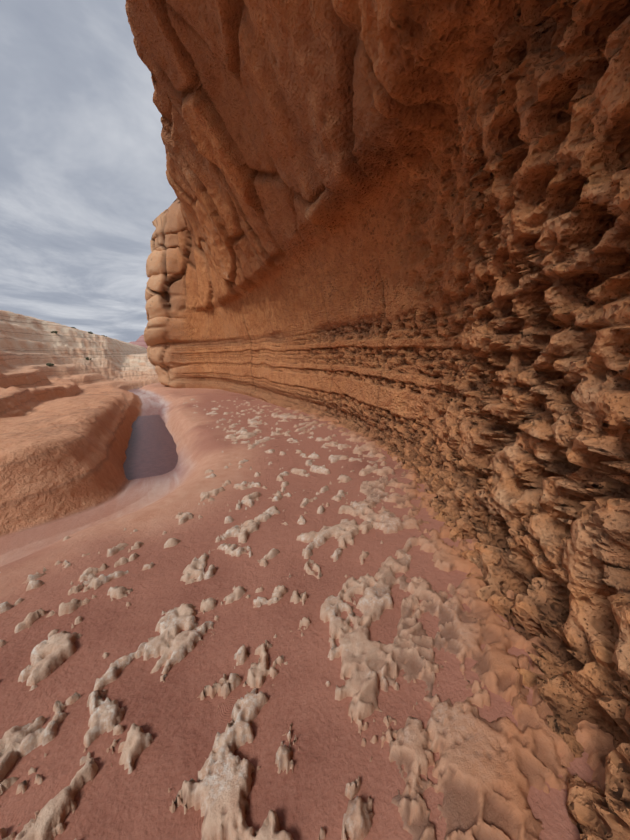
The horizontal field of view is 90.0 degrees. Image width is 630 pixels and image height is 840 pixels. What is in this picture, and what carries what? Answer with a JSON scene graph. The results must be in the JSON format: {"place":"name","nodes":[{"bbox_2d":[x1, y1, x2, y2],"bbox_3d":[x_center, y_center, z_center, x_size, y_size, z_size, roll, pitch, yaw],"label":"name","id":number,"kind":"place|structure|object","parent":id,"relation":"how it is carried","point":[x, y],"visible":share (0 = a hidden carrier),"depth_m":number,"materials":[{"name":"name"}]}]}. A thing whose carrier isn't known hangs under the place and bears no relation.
{"place":"outdoors","nodes":[
{"label":"outdoors","id":0,"kind":"place"},
{"bbox_2d":[0,0,176,342],"label":"sky","id":1,"kind":"structure","parent":0,"point":[84,183],"materials":[{"name":"grey"}]},
{"bbox_2d":[129,335,147,348],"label":"mountain","id":2,"kind":"structure","parent":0,"point":[139,341],"depth_m":1188.10,"materials":[{"name":"stone"}]},
{"bbox_2d":[123,415,177,479],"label":"pool water","id":3,"kind":"structure","parent":0,"point":[150,451],"depth_m":7.23,"materials":[{"name":"liquid"}]},
{"bbox_2d":[0,310,598,839],"bbox_3d":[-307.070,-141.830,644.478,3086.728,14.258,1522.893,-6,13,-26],"label":"canyon ground","id":4,"kind":"structure","parent":0,"point":[64,434],"depth_m":2.07,"materials":[{"name":"sand"}]},
{"bbox_2d":[46,327,106,365],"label":"desert shrubs","id":5,"kind":"object","parent":4,"relation":"on","point":[50,364],"visible":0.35,"depth_m":22.52,"materials":[{"name":"green plant"}]},
{"bbox_2d":[0,385,615,839],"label":"rocks","id":6,"kind":"object","parent":4,"relation":"on","point":[486,773],"visible":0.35,"depth_m":1.48,"materials":[{"name":"stone"}]},
{"bbox_2d":[125,0,629,839],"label":"cliff","id":7,"kind":"structure","parent":4,"relation":"on","point":[401,226],"depth_m":2.99,"materials":[{"name":"stone"}]}
]}

